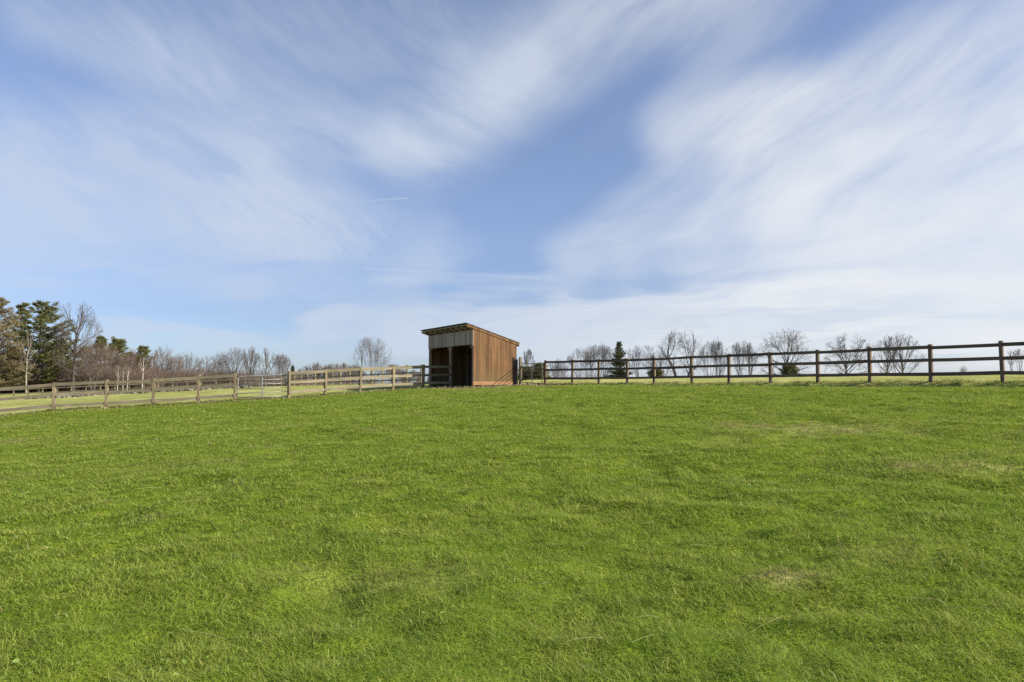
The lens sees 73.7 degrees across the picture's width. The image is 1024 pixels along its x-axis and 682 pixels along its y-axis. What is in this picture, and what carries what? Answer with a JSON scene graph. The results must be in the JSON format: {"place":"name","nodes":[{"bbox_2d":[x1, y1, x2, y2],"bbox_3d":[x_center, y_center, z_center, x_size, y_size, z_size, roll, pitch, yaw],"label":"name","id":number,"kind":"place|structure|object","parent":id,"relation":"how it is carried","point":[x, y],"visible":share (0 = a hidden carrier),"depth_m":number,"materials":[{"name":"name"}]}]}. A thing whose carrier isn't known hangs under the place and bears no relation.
{"place":"outdoors","nodes":[
{"label":"outdoors","id":0,"kind":"place"},
{"bbox_2d":[0,375,1023,681],"bbox_3d":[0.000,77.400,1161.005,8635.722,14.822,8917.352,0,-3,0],"label":"ground","id":1,"kind":"structure","parent":0,"point":[632,649],"depth_m":6.09,"materials":[{"name":"green plant"}]},
{"bbox_2d":[0,297,35,386],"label":"larch tree","id":2,"kind":"object","parent":1,"relation":"on","point":[10,349],"visible":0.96,"depth_m":82.08,"materials":[{"name":"brown plant"}]},
{"bbox_2d":[4,301,41,392],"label":"pine tree","id":3,"kind":"object","parent":1,"relation":"on","point":[21,307],"visible":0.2,"depth_m":91.91,"materials":[{"name":"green plant"}]},
{"bbox_2d":[17,332,37,394],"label":"bare tree","id":4,"kind":"object","parent":1,"relation":"on","point":[26,358],"visible":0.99,"depth_m":79.97,"materials":[{"name":"grey plant"}]},
{"bbox_2d":[0,299,82,391],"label":"pine tree","id":5,"kind":"object","parent":1,"relation":"on","point":[45,314],"visible":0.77,"depth_m":86.67,"materials":[{"name":"green plant"}]},
{"bbox_2d":[43,339,81,382],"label":"pine tree","id":6,"kind":"object","parent":1,"relation":"on","point":[65,354],"visible":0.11,"depth_m":92.56,"materials":[{"name":"green plant"}]},
{"bbox_2d":[50,302,103,390],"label":"bare tree","id":7,"kind":"object","parent":1,"relation":"on","point":[74,361],"visible":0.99,"depth_m":83.88,"materials":[{"name":"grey plant"}]},
{"bbox_2d":[76,346,95,370],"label":"pine tree","id":8,"kind":"object","parent":1,"relation":"on","point":[87,354],"visible":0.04,"depth_m":98.67,"materials":[{"name":"green plant"}]},
{"bbox_2d":[70,340,107,391],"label":"bare tree","id":9,"kind":"object","parent":1,"relation":"on","point":[88,358],"visible":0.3,"depth_m":91.76,"materials":[{"name":"brown plant"}]},
{"bbox_2d":[71,340,121,389],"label":"bare tree","id":10,"kind":"object","parent":1,"relation":"on","point":[101,375],"visible":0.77,"depth_m":88.12,"materials":[{"name":"brown plant"}]},
{"bbox_2d":[91,335,108,365],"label":"pine tree","id":11,"kind":"object","parent":1,"relation":"on","point":[100,342],"visible":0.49,"depth_m":99.67,"materials":[{"name":"green plant"}]},
{"bbox_2d":[93,347,125,370],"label":"bare tree","id":12,"kind":"object","parent":1,"relation":"on","point":[111,357],"visible":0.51,"depth_m":94.94,"materials":[{"name":"brown plant"}]},
{"bbox_2d":[102,336,129,389],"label":"pine tree","id":13,"kind":"object","parent":1,"relation":"on","point":[119,344],"visible":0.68,"depth_m":97.76,"materials":[{"name":"green plant"}]},
{"bbox_2d":[0,373,236,411],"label":"board fence","id":14,"kind":"object","parent":1,"relation":"on","point":[106,392],"visible":0.95,"depth_m":35.05,"materials":[{"name":"brown wood"}]},
{"bbox_2d":[119,366,127,379],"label":"birch tree","id":15,"kind":"object","parent":1,"relation":"on","point":[123,370],"visible":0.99,"depth_m":82.89,"materials":[{"name":"white plant"}]},
{"bbox_2d":[116,352,134,374],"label":"bare tree","id":16,"kind":"object","parent":1,"relation":"on","point":[127,359],"visible":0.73,"depth_m":93.89,"materials":[{"name":"brown plant"}]},
{"bbox_2d":[117,346,144,373],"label":"bare tree","id":17,"kind":"object","parent":1,"relation":"on","point":[135,357],"visible":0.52,"depth_m":96.14,"materials":[{"name":"brown plant"}]},
{"bbox_2d":[125,351,136,371],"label":"pine tree","id":18,"kind":"object","parent":1,"relation":"on","point":[130,357],"visible":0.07,"depth_m":100.58,"materials":[{"name":"green plant"}]},
{"bbox_2d":[0,377,273,396],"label":"board fence","id":19,"kind":"object","parent":1,"relation":"on","point":[128,388],"visible":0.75,"depth_m":64.30,"materials":[{"name":"brown wood"}]},
{"bbox_2d":[29,385,251,398],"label":"stone wall","id":20,"kind":"structure","parent":1,"relation":"on","point":[243,386],"depth_m":61.99,"materials":[{"name":"grey stone"}]},
{"bbox_2d":[135,345,152,370],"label":"pine tree","id":21,"kind":"object","parent":1,"relation":"on","point":[143,350],"visible":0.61,"depth_m":99.70,"materials":[{"name":"green plant"}]},
{"bbox_2d":[138,358,149,388],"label":"birch tree","id":22,"kind":"object","parent":1,"relation":"on","point":[141,360],"visible":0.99,"depth_m":81.98,"materials":[{"name":"white plant"}]},
{"bbox_2d":[138,352,164,374],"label":"bare tree","id":23,"kind":"object","parent":1,"relation":"on","point":[154,358],"visible":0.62,"depth_m":97.87,"materials":[{"name":"brown plant"}]},
{"bbox_2d":[150,347,176,376],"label":"bare tree","id":24,"kind":"object","parent":1,"relation":"on","point":[167,352],"visible":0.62,"depth_m":100.08,"materials":[{"name":"grey plant"}]},
{"bbox_2d":[165,356,184,385],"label":"bare tree","id":25,"kind":"object","parent":1,"relation":"on","point":[179,365],"visible":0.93,"depth_m":95.40,"materials":[{"name":"brown plant"}]},
{"bbox_2d":[174,351,203,375],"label":"bare tree","id":26,"kind":"object","parent":1,"relation":"on","point":[187,363],"visible":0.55,"depth_m":103.90,"materials":[{"name":"grey plant"}]},
{"bbox_2d":[194,356,215,372],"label":"bare tree","id":27,"kind":"object","parent":1,"relation":"on","point":[208,361],"visible":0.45,"depth_m":107.71,"materials":[{"name":"grey plant"}]},
{"bbox_2d":[0,356,426,392],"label":"undergrowth","id":28,"kind":"object","parent":1,"relation":"on","point":[111,375],"visible":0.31,"depth_m":92.87,"materials":[{"name":"brown plant"}]},
{"bbox_2d":[209,353,237,374],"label":"bare tree","id":29,"kind":"object","parent":1,"relation":"on","point":[217,363],"visible":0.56,"depth_m":105.79,"materials":[{"name":"grey plant"}]},
{"bbox_2d":[218,348,250,377],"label":"bare tree","id":30,"kind":"object","parent":1,"relation":"on","point":[226,363],"visible":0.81,"depth_m":101.74,"materials":[{"name":"grey plant"}]},
{"bbox_2d":[240,346,259,385],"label":"bare tree","id":31,"kind":"object","parent":1,"relation":"on","point":[250,358],"visible":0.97,"depth_m":97.92,"materials":[{"name":"grey plant"}]},
{"bbox_2d":[255,346,275,386],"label":"bare tree","id":32,"kind":"object","parent":1,"relation":"on","point":[266,361],"visible":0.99,"depth_m":97.81,"materials":[{"name":"grey plant"}]},
{"bbox_2d":[268,354,291,382],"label":"bare tree","id":33,"kind":"object","parent":1,"relation":"on","point":[284,362],"visible":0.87,"depth_m":103.47,"materials":[{"name":"grey plant"}]},
{"bbox_2d":[299,361,327,381],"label":"bare tree","id":34,"kind":"object","parent":1,"relation":"on","point":[310,369],"visible":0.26,"depth_m":149.64,"materials":[{"name":"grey plant"}]},
{"bbox_2d":[309,363,339,383],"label":"bare tree","id":35,"kind":"object","parent":1,"relation":"on","point":[327,367],"visible":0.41,"depth_m":139.60,"materials":[{"name":"grey plant"}]},
{"bbox_2d":[329,364,347,384],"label":"bare tree","id":36,"kind":"object","parent":1,"relation":"on","point":[338,373],"visible":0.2,"depth_m":147.08,"materials":[{"name":"grey plant"}]},
{"bbox_2d":[335,363,358,382],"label":"bare tree","id":37,"kind":"object","parent":1,"relation":"on","point":[343,366],"visible":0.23,"depth_m":153.42,"materials":[{"name":"grey plant"}]},
{"bbox_2d":[280,364,421,385],"bbox_3d":[-16.986,3.693,65.151,0.291,2.124,36.984,2,-4,-34],"label":"board fence","id":38,"kind":"object","parent":1,"relation":"on","point":[371,374],"visible":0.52,"depth_m":59.71,"materials":[{"name":"brown wood"}]},
{"bbox_2d":[348,364,362,383],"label":"bare tree","id":39,"kind":"object","parent":1,"relation":"on","point":[356,371],"visible":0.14,"depth_m":160.86,"materials":[{"name":"grey plant"}]},
{"bbox_2d":[287,364,451,397],"bbox_3d":[-7.840,2.369,39.375,10.384,2.144,0.244,3,-5,-39],"label":"board fence","id":40,"kind":"object","parent":1,"relation":"on","point":[393,384],"visible":0.91,"depth_m":38.75,"materials":[{"name":"brown wood"}]},
{"bbox_2d":[236,374,287,397],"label":"field gate","id":41,"kind":"structure","parent":40,"relation":"attached to","point":[262,388],"depth_m":36.15,"materials":[{"name":"metal"}]},
{"bbox_2d":[351,337,391,383],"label":"bare tree","id":42,"kind":"object","parent":1,"relation":"on","point":[368,345],"visible":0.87,"depth_m":81.79,"materials":[{"name":"grey plant"}]},
{"bbox_2d":[381,364,400,383],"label":"bare tree","id":43,"kind":"object","parent":1,"relation":"on","point":[399,370],"visible":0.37,"depth_m":89.91,"materials":[{"name":"grey plant"}]},
{"bbox_2d":[395,369,412,382],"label":"bare tree","id":44,"kind":"object","parent":1,"relation":"on","point":[403,370],"visible":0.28,"depth_m":143.93,"materials":[{"name":"grey plant"}]},
{"bbox_2d":[409,369,419,382],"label":"bare tree","id":45,"kind":"object","parent":1,"relation":"on","point":[418,377],"visible":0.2,"depth_m":151.48,"materials":[{"name":"grey plant"}]},
{"bbox_2d":[0,450,867,681],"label":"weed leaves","id":46,"kind":"object","parent":1,"relation":"on","point":[184,661],"visible":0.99,"depth_m":3.77,"materials":[{"name":"green plant"}]},
{"bbox_2d":[420,323,519,387],"bbox_3d":[-2.812,1.101,43.549,3.692,3.901,6.775,2,-4,-31],"label":"run in shed","id":47,"kind":"object","parent":1,"relation":"on","point":[472,355],"visible":0.84,"depth_m":41.33,"materials":[{"name":"brown wood"}]},
{"bbox_2d":[0,379,1014,453],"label":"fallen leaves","id":48,"kind":"object","parent":1,"relation":"on","point":[495,385],"visible":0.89,"depth_m":34.26,"materials":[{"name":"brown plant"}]},
{"bbox_2d":[7,386,1013,677],"bbox_3d":[-0.546,2.355,22.371,29.595,1.875,32.830,3,-5,-42],"label":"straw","id":49,"kind":"object","parent":1,"relation":"on","point":[573,506],"visible":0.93,"depth_m":6.49,"materials":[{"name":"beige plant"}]},
{"bbox_2d":[513,357,517,385],"bbox_3d":[0.205,1.901,41.388,0.330,1.820,0.080,2,-4,-31],"label":"plank post","id":50,"kind":"object","parent":1,"relation":"on","point":[515,370],"visible":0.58,"depth_m":41.35,"materials":[{"name":"brown wood"}]},
{"bbox_2d":[518,357,521,384],"bbox_3d":[0.487,1.886,41.255,0.170,1.820,0.140,2,-4,-29],"label":"gate post","id":51,"kind":"object","parent":1,"relation":"on","point":[520,370],"visible":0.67,"depth_m":41.21,"materials":[{"name":"grey wood"}]},
{"bbox_2d":[522,363,542,383],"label":"field gate","id":52,"kind":"structure","parent":51,"relation":"attached to","point":[531,371],"depth_m":39.71,"materials":[{"name":"metal"}]},
{"bbox_2d":[518,365,533,379],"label":"juniper bush","id":53,"kind":"object","parent":1,"relation":"on","point":[527,374],"visible":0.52,"depth_m":75.32,"materials":[{"name":"green plant"}]},
{"bbox_2d":[522,349,535,365],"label":"bare tree","id":54,"kind":"object","parent":1,"relation":"on","point":[526,358],"visible":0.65,"depth_m":81.90,"materials":[{"name":"grey plant"}]},
{"bbox_2d":[530,362,550,379],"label":"juniper bush","id":55,"kind":"object","parent":1,"relation":"on","point":[535,376],"visible":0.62,"depth_m":73.54,"materials":[{"name":"green plant"}]},
{"bbox_2d":[549,359,567,376],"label":"bare tree","id":56,"kind":"object","parent":1,"relation":"on","point":[558,365],"visible":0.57,"depth_m":95.97,"materials":[{"name":"grey plant"}]},
{"bbox_2d":[564,347,596,376],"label":"bare tree","id":57,"kind":"object","parent":1,"relation":"on","point":[584,363],"visible":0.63,"depth_m":83.97,"materials":[{"name":"grey plant"}]},
{"bbox_2d":[581,341,613,376],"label":"bare tree","id":58,"kind":"object","parent":1,"relation":"on","point":[604,354],"visible":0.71,"depth_m":79.52,"materials":[{"name":"grey plant"}]},
{"bbox_2d":[603,340,632,376],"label":"spruce tree","id":59,"kind":"object","parent":1,"relation":"on","point":[619,353],"visible":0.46,"depth_m":77.72,"materials":[{"name":"green plant"}]},
{"bbox_2d":[626,345,666,376],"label":"bare tree","id":60,"kind":"object","parent":1,"relation":"on","point":[637,356],"visible":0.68,"depth_m":79.96,"materials":[{"name":"grey plant"}]},
{"bbox_2d":[549,370,756,379],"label":"undergrowth","id":61,"kind":"object","parent":1,"relation":"on","point":[587,375],"visible":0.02,"depth_m":91.22,"materials":[{"name":"brown plant"}]},
{"bbox_2d":[646,369,664,376],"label":"juniper bush","id":62,"kind":"object","parent":1,"relation":"on","point":[659,372],"visible":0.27,"depth_m":73.52,"materials":[{"name":"green plant"}]},
{"bbox_2d":[651,351,670,375],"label":"bare tree","id":63,"kind":"object","parent":1,"relation":"on","point":[662,361],"visible":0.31,"depth_m":91.85,"materials":[{"name":"grey plant"}]},
{"bbox_2d":[656,328,705,375],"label":"bare tree","id":64,"kind":"object","parent":1,"relation":"on","point":[668,347],"visible":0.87,"depth_m":76.50,"materials":[{"name":"grey plant"}]},
{"bbox_2d":[698,337,728,375],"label":"bare tree","id":65,"kind":"object","parent":1,"relation":"on","point":[716,352],"visible":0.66,"depth_m":83.83,"materials":[{"name":"grey plant"}]},
{"bbox_2d":[732,341,756,374],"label":"bare tree","id":66,"kind":"object","parent":1,"relation":"on","point":[743,351],"visible":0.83,"depth_m":86.03,"materials":[{"name":"grey plant"}]},
{"bbox_2d":[750,329,814,374],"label":"bare tree","id":67,"kind":"object","parent":1,"relation":"on","point":[790,349],"visible":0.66,"depth_m":71.80,"materials":[{"name":"grey plant"}]},
{"bbox_2d":[544,341,1023,383],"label":"board fence","id":68,"kind":"object","parent":1,"relation":"on","point":[930,360],"visible":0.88,"depth_m":29.55,"materials":[{"name":"brown wood"}]},
{"bbox_2d":[779,365,800,374],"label":"juniper bush","id":69,"kind":"object","parent":1,"relation":"on","point":[788,369],"visible":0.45,"depth_m":69.60,"materials":[{"name":"green plant"}]},
{"bbox_2d":[820,332,870,373],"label":"bare tree","id":70,"kind":"object","parent":1,"relation":"on","point":[846,355],"visible":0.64,"depth_m":72.15,"materials":[{"name":"grey plant"}]},
{"bbox_2d":[872,334,900,372],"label":"bare tree","id":71,"kind":"object","parent":1,"relation":"on","point":[889,356],"visible":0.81,"depth_m":75.84,"materials":[{"name":"grey plant"}]},
{"bbox_2d":[884,333,925,372],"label":"bare tree","id":72,"kind":"object","parent":1,"relation":"on","point":[901,354],"visible":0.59,"depth_m":77.86,"materials":[{"name":"grey plant"}]},
{"bbox_2d":[1005,349,1023,370],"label":"bare tree","id":73,"kind":"object","parent":1,"relation":"on","point":[1017,353],"visible":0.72,"depth_m":65.82,"materials":[{"name":"grey plant"}]},
{"bbox_2d":[0,0,1023,383],"label":"sky","id":74,"kind":"structure","parent":0,"point":[304,181],"materials":[{"name":"blue"}]}
]}

